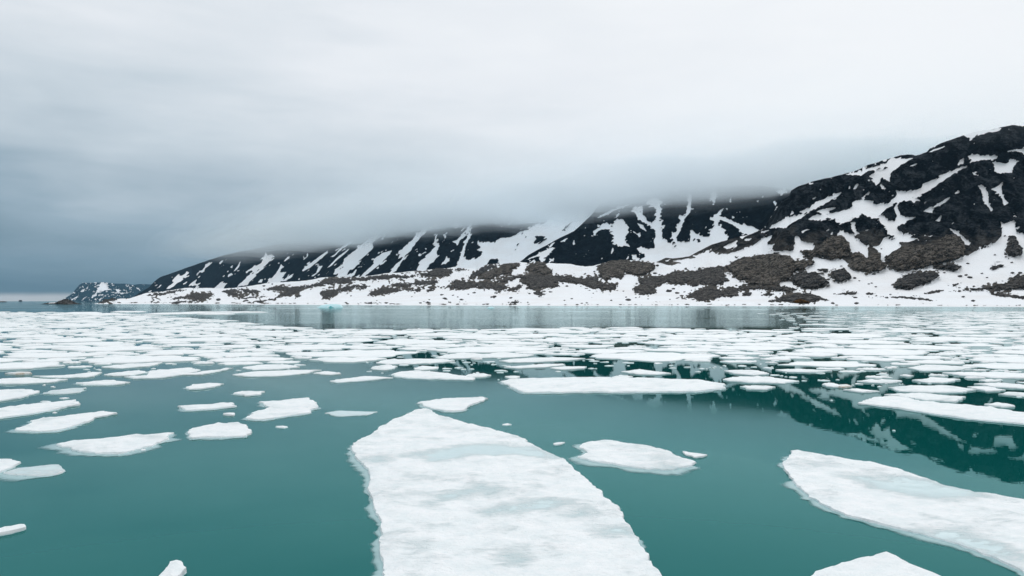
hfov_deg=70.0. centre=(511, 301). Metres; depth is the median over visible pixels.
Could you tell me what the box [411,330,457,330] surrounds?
ice floe
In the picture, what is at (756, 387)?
ice floe
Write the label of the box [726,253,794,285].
rock outcrop
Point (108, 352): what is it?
ice floe
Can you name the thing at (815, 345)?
ice floe
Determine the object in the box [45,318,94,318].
ice floe
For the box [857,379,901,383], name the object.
ice floe
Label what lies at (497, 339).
ice floe
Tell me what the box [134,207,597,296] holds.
mountain range
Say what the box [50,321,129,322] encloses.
ice floe
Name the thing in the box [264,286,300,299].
scree patch
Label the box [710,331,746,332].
ice floe
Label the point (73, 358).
ice floe
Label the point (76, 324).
ice floe
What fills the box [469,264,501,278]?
rock outcrop
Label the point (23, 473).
ice floe
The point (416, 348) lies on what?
ice floe
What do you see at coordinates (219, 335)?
ice floe
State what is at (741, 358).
ice floe
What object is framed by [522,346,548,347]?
ice floe
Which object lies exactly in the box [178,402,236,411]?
ice floe
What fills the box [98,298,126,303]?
rock outcrop
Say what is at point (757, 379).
ice floe
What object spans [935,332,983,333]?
ice floe
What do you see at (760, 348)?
ice floe
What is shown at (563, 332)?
ice floe
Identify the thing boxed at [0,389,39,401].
ice floe
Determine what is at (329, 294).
scree patch
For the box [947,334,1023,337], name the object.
ice floe
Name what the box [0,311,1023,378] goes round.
pack ice
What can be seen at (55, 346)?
ice floe
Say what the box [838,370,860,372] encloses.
ice floe
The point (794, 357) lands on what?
ice floe
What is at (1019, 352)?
ice floe
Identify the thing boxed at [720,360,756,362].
ice floe
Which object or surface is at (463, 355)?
ice floe
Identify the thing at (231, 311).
ice streak
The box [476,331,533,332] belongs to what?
ice floe
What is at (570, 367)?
ice floe
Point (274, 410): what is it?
ice floe
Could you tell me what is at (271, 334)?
ice floe
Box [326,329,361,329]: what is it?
ice floe
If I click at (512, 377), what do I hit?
ice floe
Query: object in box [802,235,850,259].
rock outcrop
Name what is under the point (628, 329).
ice floe
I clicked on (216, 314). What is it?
ice streak
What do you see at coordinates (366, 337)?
ice floe
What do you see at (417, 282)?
scree patch
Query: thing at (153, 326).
ice floe
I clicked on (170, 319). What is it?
ice floe
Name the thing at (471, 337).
ice floe
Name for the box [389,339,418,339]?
ice floe
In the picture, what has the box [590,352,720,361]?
ice floe
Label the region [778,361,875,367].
ice floe
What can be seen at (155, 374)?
ice floe
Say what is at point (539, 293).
rock outcrop
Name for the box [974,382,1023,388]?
ice floe
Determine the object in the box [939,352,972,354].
ice floe
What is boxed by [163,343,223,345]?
ice floe
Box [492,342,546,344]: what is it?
ice floe
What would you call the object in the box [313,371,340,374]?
ice floe
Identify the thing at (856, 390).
ice floe
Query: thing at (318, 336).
ice floe
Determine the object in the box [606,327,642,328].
ice floe
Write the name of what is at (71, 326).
ice floe
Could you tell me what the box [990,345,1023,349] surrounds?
ice floe
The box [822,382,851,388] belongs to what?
ice floe
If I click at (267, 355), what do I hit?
ice floe
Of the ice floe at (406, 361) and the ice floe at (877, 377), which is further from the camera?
the ice floe at (406, 361)
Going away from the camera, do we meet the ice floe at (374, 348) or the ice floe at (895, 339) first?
the ice floe at (374, 348)
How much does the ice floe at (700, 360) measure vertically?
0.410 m
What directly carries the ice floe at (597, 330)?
on the water
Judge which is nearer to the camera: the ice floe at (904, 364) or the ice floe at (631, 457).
the ice floe at (631, 457)
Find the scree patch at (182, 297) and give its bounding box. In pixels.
[170,293,208,299]
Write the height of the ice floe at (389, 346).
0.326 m
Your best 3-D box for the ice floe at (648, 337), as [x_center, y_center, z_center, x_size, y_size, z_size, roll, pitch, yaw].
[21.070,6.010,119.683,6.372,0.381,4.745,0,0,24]
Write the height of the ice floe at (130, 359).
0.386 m
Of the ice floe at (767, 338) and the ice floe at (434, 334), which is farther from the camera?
the ice floe at (434, 334)
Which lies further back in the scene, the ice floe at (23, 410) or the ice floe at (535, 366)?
the ice floe at (535, 366)
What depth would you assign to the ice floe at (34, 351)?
85.83 m
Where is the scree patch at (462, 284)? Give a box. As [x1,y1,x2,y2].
[426,280,508,291]
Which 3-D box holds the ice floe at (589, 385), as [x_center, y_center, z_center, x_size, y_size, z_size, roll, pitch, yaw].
[7.029,6.053,51.908,16.477,0.494,10.140,0,0,0]
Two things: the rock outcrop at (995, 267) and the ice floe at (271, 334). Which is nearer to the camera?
the ice floe at (271, 334)
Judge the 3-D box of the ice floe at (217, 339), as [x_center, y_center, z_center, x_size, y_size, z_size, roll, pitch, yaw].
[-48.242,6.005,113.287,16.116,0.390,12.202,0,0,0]
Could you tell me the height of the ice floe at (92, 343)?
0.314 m
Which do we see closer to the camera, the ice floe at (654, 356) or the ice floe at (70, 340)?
the ice floe at (654, 356)
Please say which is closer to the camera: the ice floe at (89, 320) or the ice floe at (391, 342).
the ice floe at (391, 342)
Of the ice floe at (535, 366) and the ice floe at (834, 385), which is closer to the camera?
the ice floe at (834, 385)
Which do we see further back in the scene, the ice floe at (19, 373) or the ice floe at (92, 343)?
the ice floe at (92, 343)
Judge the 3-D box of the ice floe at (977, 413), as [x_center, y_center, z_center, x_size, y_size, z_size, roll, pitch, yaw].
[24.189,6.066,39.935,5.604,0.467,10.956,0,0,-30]
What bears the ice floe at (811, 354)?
on the water
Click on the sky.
(142, 141)
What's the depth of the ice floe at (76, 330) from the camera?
146.91 m
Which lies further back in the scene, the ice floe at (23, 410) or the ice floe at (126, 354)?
the ice floe at (126, 354)
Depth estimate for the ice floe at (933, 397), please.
44.86 m
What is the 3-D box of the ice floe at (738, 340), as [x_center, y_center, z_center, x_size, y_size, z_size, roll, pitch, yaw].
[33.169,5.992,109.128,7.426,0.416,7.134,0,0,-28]
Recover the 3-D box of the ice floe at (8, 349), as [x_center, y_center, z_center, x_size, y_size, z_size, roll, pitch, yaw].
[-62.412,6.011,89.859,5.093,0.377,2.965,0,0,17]
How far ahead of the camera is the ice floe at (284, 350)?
87.14 m
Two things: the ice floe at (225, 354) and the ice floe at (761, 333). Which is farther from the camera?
the ice floe at (761, 333)
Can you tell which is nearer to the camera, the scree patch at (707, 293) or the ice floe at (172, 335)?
the ice floe at (172, 335)
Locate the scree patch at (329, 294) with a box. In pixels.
[320,285,369,299]
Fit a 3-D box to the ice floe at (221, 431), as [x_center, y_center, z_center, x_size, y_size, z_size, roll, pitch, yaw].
[-13.490,6.067,33.449,2.856,0.465,4.530,0,0,-27]
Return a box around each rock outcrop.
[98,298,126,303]
[169,299,203,303]
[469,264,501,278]
[478,263,519,278]
[525,261,551,275]
[533,291,546,295]
[596,259,654,279]
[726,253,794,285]
[768,293,826,303]
[773,256,814,284]
[789,271,828,288]
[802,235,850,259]
[831,268,850,282]
[834,292,856,294]
[850,252,886,272]
[881,296,932,300]
[887,234,964,271]
[892,272,939,289]
[933,263,961,271]
[990,264,1003,269]
[1004,235,1022,256]
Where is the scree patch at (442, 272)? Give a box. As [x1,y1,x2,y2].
[388,268,466,278]
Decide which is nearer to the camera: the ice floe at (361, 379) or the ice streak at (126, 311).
the ice floe at (361, 379)
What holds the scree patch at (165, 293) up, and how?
on the mountain slope
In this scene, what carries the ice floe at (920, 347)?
on the water
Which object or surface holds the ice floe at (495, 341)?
on the water
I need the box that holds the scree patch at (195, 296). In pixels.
[190,293,214,299]
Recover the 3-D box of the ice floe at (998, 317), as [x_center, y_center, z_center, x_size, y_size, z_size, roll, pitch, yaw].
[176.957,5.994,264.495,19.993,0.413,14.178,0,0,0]
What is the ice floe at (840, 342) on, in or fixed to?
on the water
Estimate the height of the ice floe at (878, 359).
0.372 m
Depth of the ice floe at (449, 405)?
42.02 m
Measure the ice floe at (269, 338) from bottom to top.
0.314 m
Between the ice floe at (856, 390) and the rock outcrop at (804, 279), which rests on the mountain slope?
the rock outcrop at (804, 279)
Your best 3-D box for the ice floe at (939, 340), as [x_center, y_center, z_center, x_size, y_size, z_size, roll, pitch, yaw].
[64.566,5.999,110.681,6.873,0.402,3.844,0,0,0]
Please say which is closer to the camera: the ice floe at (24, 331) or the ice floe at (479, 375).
the ice floe at (479, 375)
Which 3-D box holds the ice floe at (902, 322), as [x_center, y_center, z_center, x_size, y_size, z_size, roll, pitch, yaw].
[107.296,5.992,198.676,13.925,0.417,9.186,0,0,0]
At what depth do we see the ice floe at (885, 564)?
16.07 m
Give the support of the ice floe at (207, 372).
on the water
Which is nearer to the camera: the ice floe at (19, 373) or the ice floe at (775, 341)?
the ice floe at (19, 373)
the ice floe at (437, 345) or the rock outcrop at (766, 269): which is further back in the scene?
the rock outcrop at (766, 269)
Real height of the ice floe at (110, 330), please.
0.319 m
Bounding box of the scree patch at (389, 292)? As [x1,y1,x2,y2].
[380,287,420,293]
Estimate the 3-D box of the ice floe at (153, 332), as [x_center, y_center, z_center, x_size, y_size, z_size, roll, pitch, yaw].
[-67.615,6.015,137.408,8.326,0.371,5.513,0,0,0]
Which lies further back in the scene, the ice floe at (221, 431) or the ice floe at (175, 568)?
the ice floe at (221, 431)
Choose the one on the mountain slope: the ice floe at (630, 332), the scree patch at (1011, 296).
the scree patch at (1011, 296)
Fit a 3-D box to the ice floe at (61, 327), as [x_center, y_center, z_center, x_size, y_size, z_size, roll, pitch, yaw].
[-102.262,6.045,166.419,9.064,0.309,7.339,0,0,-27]
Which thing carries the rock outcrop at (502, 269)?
on the mountain slope
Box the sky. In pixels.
[0,0,1023,300]
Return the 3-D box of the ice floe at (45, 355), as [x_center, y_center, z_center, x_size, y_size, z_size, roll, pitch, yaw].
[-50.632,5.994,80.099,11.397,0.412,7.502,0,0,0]
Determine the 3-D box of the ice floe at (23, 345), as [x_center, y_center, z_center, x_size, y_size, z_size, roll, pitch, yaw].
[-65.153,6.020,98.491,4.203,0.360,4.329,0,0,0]
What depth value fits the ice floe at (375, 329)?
152.41 m
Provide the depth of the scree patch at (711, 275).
1319.50 m
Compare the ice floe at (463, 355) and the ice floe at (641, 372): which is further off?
the ice floe at (463, 355)
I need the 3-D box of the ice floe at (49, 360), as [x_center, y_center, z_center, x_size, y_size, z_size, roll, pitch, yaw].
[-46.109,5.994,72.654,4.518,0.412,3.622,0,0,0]
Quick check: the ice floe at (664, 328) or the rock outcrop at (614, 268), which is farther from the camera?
the rock outcrop at (614, 268)
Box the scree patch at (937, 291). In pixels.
[924,290,943,293]
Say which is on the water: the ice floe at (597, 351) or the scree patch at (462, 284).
the ice floe at (597, 351)
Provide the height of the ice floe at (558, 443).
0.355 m
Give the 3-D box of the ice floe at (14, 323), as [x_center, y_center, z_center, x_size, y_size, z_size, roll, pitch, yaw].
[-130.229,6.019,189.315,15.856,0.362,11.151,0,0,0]
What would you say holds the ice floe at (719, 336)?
on the water
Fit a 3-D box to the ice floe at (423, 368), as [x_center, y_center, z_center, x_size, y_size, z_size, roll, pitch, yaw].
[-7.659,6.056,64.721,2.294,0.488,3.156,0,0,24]
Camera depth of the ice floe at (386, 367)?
64.93 m
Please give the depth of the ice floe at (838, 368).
64.25 m
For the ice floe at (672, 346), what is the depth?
94.38 m
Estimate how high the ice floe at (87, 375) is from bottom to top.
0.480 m
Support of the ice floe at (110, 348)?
on the water
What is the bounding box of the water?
[0,301,1023,575]
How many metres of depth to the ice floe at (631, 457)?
27.52 m
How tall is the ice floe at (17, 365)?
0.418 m
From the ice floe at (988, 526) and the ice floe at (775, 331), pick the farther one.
the ice floe at (775, 331)
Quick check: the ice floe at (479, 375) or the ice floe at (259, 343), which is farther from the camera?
the ice floe at (259, 343)
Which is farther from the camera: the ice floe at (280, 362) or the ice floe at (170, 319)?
the ice floe at (170, 319)
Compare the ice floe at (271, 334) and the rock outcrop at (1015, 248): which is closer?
the ice floe at (271, 334)
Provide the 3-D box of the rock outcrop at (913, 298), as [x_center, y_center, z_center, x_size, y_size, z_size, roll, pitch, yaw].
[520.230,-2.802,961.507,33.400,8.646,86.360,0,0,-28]
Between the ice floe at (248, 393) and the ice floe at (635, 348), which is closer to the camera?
the ice floe at (248, 393)
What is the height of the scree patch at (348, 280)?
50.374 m
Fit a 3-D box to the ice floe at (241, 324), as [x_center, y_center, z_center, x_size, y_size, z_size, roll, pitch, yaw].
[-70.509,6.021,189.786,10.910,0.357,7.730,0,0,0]
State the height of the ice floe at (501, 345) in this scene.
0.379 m
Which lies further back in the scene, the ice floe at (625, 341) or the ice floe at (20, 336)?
the ice floe at (20, 336)
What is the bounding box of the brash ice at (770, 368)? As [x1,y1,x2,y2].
[8,330,1023,430]
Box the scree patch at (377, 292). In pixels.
[367,288,402,296]
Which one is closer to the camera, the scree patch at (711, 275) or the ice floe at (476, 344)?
the ice floe at (476, 344)
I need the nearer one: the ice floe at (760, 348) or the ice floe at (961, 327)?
the ice floe at (760, 348)
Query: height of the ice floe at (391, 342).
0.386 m
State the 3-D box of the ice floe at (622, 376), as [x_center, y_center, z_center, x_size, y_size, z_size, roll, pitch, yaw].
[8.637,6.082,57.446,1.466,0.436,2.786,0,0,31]
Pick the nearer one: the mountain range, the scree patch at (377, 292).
the scree patch at (377, 292)
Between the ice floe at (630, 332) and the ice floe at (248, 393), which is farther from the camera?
the ice floe at (630, 332)
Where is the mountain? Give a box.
[520,185,790,266]
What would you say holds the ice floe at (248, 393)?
on the water
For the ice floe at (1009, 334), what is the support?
on the water
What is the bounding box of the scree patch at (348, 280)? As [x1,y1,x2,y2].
[298,274,392,287]
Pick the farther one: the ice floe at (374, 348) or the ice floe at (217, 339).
the ice floe at (217, 339)
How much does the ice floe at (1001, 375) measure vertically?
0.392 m
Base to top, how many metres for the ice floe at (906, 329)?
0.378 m
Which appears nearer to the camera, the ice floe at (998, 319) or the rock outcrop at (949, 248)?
the ice floe at (998, 319)
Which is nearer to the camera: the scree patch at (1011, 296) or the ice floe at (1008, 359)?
the ice floe at (1008, 359)
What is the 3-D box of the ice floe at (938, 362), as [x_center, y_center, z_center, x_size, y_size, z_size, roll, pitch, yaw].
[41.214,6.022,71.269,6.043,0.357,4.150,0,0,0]
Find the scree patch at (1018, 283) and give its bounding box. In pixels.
[950,275,1023,291]
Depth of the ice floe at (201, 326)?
169.41 m
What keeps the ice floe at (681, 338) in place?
on the water
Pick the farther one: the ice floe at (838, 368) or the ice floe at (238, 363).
the ice floe at (238, 363)
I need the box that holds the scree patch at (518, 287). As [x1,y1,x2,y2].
[507,284,521,290]
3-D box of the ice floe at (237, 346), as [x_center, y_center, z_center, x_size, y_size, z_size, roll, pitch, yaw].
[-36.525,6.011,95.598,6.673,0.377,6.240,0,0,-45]
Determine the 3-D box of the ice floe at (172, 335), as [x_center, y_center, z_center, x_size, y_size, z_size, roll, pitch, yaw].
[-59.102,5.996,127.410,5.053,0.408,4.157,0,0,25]
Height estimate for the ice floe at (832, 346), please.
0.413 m
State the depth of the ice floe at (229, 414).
38.31 m
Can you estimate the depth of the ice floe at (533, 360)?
73.74 m
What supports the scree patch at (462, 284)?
on the mountain slope
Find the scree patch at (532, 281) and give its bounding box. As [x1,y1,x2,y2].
[495,274,591,289]
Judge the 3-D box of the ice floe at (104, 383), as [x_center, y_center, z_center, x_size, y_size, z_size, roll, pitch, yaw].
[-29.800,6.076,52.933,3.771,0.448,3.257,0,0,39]
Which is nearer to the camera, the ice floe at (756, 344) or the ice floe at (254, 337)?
the ice floe at (756, 344)
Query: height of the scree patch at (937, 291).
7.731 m
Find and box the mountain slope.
[95,125,1023,306]
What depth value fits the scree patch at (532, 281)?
1497.77 m
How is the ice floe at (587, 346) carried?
on the water
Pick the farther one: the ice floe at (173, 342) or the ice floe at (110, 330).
the ice floe at (110, 330)
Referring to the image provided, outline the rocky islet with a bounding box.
[44,299,78,303]
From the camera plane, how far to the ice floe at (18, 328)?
158.57 m
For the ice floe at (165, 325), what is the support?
on the water
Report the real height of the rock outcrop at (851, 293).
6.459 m
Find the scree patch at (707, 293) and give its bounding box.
[669,286,797,301]
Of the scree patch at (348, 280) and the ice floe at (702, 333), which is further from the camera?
the scree patch at (348, 280)
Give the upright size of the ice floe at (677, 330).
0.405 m
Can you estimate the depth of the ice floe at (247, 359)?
73.67 m
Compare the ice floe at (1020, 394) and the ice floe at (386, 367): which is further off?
the ice floe at (386, 367)
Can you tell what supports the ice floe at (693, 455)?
on the water
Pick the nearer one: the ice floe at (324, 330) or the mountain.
the ice floe at (324, 330)
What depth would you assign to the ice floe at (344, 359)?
73.73 m
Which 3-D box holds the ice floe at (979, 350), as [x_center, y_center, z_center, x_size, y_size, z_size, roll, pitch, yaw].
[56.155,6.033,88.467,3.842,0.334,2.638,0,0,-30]
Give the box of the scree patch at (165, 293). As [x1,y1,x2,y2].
[147,289,183,295]
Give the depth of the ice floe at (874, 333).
133.72 m
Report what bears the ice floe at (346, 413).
on the water
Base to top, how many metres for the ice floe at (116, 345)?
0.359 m
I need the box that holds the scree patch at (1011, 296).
[992,292,1023,299]
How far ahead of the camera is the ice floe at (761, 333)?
132.33 m
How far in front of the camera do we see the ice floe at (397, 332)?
137.87 m
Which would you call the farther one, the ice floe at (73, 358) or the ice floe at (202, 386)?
the ice floe at (73, 358)
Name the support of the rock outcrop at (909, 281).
on the mountain slope
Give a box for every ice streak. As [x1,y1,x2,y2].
[55,312,100,314]
[77,313,125,315]
[113,311,145,312]
[139,312,202,314]
[195,311,266,312]
[197,313,232,314]
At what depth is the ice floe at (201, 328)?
156.95 m
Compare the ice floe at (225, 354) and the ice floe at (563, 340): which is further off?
the ice floe at (563, 340)
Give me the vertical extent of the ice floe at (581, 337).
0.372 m
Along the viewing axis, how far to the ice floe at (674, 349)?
87.54 m
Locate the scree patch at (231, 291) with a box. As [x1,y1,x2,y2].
[222,288,259,295]
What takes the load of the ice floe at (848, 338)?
on the water
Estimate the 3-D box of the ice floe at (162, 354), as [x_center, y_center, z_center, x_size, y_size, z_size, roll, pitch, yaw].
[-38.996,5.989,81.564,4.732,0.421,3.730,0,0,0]
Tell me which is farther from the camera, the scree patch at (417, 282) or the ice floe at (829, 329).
the scree patch at (417, 282)
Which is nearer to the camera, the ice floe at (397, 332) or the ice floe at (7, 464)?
the ice floe at (7, 464)
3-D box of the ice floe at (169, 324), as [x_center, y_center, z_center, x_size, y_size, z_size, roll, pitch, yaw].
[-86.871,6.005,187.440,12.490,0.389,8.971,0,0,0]
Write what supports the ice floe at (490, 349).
on the water
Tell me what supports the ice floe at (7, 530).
on the water
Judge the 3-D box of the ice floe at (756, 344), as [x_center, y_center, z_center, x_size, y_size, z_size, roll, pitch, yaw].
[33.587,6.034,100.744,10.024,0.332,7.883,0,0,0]
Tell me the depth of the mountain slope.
1319.87 m
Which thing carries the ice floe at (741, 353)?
on the water
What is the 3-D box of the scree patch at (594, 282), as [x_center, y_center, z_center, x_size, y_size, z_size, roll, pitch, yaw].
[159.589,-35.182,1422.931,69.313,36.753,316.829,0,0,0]
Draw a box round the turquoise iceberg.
[317,304,342,307]
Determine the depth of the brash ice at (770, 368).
64.99 m
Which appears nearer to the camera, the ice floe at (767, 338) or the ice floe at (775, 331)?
the ice floe at (767, 338)
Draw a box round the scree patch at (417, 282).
[391,280,438,287]
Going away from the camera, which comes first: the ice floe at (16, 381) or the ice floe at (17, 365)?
the ice floe at (16, 381)
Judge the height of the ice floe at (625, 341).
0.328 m
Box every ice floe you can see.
[0,323,32,324]
[0,328,40,329]
[0,335,62,337]
[0,343,19,345]
[0,348,25,350]
[0,358,32,362]
[0,362,64,369]
[0,377,67,384]
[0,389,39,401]
[0,399,80,418]
[0,459,20,472]
[0,464,65,480]
[0,524,25,535]
[3,338,106,342]
[3,352,107,358]
[5,372,31,374]
[7,411,117,433]
[8,331,43,332]
[10,350,53,352]
[11,344,51,346]
[20,345,90,348]
[22,359,71,361]
[30,337,71,338]
[32,372,101,377]
[40,325,102,326]
[40,327,83,327]
[41,432,180,456]
[42,387,86,394]
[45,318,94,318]
[45,324,108,324]
[47,357,86,359]
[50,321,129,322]
[51,346,162,351]
[52,342,123,344]
[57,330,95,331]
[65,337,97,338]
[66,333,143,335]
[68,320,111,320]
[68,365,92,367]
[74,380,129,385]
[79,355,200,363]
[90,351,133,353]
[93,344,134,345]
[93,355,127,357]
[95,316,151,317]
[96,330,129,331]
[101,336,172,338]
[101,362,161,368]
[102,328,141,329]
[104,370,147,375]
[107,327,142,327]
[110,353,138,354]
[124,367,200,378]
[126,326,181,326]
[132,332,175,333]
[135,353,183,355]
[136,330,200,331]
[140,337,250,341]
[144,349,226,353]
[145,324,194,324]
[149,325,182,325]
[151,341,189,343]
[153,319,193,319]
[154,334,189,335]
[159,560,186,575]
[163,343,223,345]
[168,328,239,329]
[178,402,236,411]
[179,332,215,333]
[182,326,220,326]
[182,334,239,336]
[182,368,232,374]
[183,383,224,389]
[185,422,251,439]
[188,352,272,356]
[191,320,237,321]
[199,325,239,325]
[199,344,254,347]
[207,357,292,361]
[210,329,245,330]
[216,330,293,333]
[219,361,263,364]
[223,323,258,324]
[223,412,234,415]
[230,348,280,350]
[231,370,321,376]
[231,391,264,396]
[232,341,284,344]
[234,333,316,336]
[238,336,268,337]
[241,364,299,370]
[242,327,311,328]
[242,397,320,420]
[250,354,279,356]
[257,338,281,339]
[260,344,367,349]
[267,361,299,363]
[271,350,302,351]
[273,338,378,342]
[286,350,418,357]
[298,336,338,337]
[303,330,350,331]
[309,357,385,362]
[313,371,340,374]
[325,411,376,416]
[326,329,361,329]
[328,330,432,334]
[330,376,392,382]
[339,336,390,337]
[344,334,371,335]
[347,408,661,575]
[350,347,391,349]
[352,344,386,345]
[362,329,392,330]
[370,364,397,370]
[374,340,462,344]
[374,346,402,347]
[376,358,454,364]
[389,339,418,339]
[389,370,474,380]
[398,347,435,349]
[404,333,487,335]
[405,344,475,347]
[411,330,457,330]
[414,366,438,370]
[416,397,487,412]
[427,346,557,352]
[434,335,546,339]
[436,352,533,358]
[461,343,487,345]
[466,373,490,377]
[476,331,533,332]
[476,338,518,340]
[477,341,519,342]
[480,344,525,346]
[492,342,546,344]
[498,328,569,330]
[498,377,726,393]
[499,357,584,362]
[504,364,564,368]
[505,376,519,378]
[512,334,570,335]
[514,351,553,353]
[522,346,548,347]
[524,338,611,342]
[538,331,589,332]
[544,353,584,354]
[550,366,586,369]
[553,442,564,445]
[557,343,587,344]
[561,345,613,347]
[564,337,594,338]
[570,440,698,474]
[573,349,646,353]
[575,334,637,336]
[582,330,612,330]
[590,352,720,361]
[599,331,664,332]
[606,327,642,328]
[606,338,649,340]
[608,347,652,349]
[610,340,641,341]
[612,329,641,330]
[614,375,632,377]
[620,336,661,338]
[621,369,670,374]
[624,333,672,334]
[637,341,730,344]
[639,329,728,331]
[643,347,739,351]
[649,328,680,329]
[654,337,718,339]
[660,345,687,347]
[661,334,762,337]
[682,451,706,457]
[684,345,712,346]
[684,359,710,361]
[690,332,717,333]
[694,346,794,350]
[706,339,763,342]
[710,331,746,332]
[712,351,768,354]
[719,356,759,359]
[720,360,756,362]
[723,376,798,383]
[724,370,768,375]
[726,343,789,345]
[739,330,772,330]
[739,337,804,339]
[740,333,780,334]
[740,385,774,389]
[742,334,772,335]
[750,331,797,332]
[760,357,790,360]
[765,341,788,342]
[769,356,810,358]
[774,333,888,337]
[775,352,837,356]
[775,369,831,372]
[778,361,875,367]
[778,450,1023,575]
[792,348,929,355]
[799,324,841,324]
[801,328,859,329]
[803,344,837,346]
[805,340,903,344]
[812,552,939,575]
[816,367,843,369]
[821,346,843,347]
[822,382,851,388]
[825,337,863,339]
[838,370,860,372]
[839,356,882,357]
[843,388,879,392]
[844,345,971,349]
[846,358,904,361]
[848,327,891,327]
[856,367,885,370]
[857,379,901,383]
[858,395,1023,424]
[860,333,889,333]
[865,375,891,378]
[870,330,943,332]
[870,338,909,340]
[877,322,922,323]
[879,355,952,359]
[884,393,965,402]
[888,329,923,329]
[888,385,975,393]
[890,362,919,365]
[900,360,964,364]
[907,365,976,371]
[910,337,1009,340]
[912,377,959,383]
[917,339,963,341]
[924,325,970,325]
[925,321,965,322]
[927,353,955,355]
[929,326,998,328]
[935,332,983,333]
[935,344,1003,346]
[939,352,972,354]
[943,372,1023,378]
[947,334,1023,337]
[956,340,1000,342]
[959,355,993,357]
[962,363,1023,368]
[963,349,989,351]
[967,386,1005,391]
[969,357,1023,362]
[974,317,1023,317]
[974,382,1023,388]
[976,319,1023,320]
[978,354,1023,356]
[979,379,1000,382]
[984,402,1014,407]
[986,332,1023,333]
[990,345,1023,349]
[991,334,1023,335]
[991,350,1023,354]
[998,392,1023,396]
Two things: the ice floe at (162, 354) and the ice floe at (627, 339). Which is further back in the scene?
the ice floe at (627, 339)
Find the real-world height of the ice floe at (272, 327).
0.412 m
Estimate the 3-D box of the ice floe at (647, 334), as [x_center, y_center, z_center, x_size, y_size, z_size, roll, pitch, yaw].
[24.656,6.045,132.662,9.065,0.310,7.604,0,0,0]
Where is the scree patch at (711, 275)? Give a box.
[632,266,726,295]
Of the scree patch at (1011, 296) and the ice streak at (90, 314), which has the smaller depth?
the ice streak at (90, 314)
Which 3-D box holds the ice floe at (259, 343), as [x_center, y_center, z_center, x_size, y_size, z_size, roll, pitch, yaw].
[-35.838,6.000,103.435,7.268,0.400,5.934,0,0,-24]
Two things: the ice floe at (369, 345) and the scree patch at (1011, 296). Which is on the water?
the ice floe at (369, 345)
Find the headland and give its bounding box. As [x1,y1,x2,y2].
[65,282,151,301]
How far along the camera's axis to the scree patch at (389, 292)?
1677.83 m
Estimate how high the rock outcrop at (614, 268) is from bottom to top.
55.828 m
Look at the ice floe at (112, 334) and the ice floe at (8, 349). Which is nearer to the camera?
the ice floe at (8, 349)
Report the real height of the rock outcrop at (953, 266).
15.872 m
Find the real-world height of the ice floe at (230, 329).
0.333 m
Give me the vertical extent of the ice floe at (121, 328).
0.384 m
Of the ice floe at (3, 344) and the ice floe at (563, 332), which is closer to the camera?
the ice floe at (3, 344)
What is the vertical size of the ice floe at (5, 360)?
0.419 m
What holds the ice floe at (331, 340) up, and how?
on the water
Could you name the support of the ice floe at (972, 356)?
on the water
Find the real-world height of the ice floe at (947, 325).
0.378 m
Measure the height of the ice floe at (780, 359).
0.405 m
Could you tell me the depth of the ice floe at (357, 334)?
127.67 m
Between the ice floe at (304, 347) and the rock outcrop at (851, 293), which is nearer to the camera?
the ice floe at (304, 347)
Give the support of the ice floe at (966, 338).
on the water
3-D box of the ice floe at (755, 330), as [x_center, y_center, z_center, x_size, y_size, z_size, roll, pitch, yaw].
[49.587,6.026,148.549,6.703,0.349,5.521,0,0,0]
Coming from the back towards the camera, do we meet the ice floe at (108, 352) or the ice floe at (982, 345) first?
the ice floe at (982, 345)
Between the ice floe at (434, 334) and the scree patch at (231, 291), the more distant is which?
the scree patch at (231, 291)
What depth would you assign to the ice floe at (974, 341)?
106.23 m
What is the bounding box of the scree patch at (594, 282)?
[574,276,617,290]
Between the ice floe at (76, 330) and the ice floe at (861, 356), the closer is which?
the ice floe at (861, 356)
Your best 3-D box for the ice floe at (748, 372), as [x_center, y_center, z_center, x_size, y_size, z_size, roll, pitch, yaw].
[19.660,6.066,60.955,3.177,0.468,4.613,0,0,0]
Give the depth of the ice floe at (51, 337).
117.92 m
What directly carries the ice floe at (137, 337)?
on the water
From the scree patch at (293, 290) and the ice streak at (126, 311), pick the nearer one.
the ice streak at (126, 311)
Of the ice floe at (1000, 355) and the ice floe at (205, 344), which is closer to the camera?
the ice floe at (1000, 355)
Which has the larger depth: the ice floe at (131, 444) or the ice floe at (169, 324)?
the ice floe at (169, 324)
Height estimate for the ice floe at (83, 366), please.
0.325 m
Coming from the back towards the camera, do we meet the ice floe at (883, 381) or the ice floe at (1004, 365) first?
the ice floe at (1004, 365)
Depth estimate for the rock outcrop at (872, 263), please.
1155.31 m
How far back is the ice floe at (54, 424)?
35.50 m
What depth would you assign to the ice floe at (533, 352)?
84.09 m
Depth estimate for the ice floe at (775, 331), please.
141.07 m
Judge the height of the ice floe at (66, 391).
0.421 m
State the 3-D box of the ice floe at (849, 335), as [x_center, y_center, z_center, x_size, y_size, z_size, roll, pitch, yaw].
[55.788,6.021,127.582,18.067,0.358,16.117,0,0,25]
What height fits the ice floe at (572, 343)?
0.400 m
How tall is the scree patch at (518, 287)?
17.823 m
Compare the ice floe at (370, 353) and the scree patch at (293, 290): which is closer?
the ice floe at (370, 353)
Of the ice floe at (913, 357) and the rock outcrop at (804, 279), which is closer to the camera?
the ice floe at (913, 357)
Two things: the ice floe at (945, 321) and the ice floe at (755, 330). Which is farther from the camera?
the ice floe at (945, 321)
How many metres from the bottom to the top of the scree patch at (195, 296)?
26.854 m
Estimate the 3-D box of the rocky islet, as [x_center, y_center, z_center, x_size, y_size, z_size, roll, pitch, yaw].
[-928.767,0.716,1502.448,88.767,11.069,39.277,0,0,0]
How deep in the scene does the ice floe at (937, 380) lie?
54.49 m

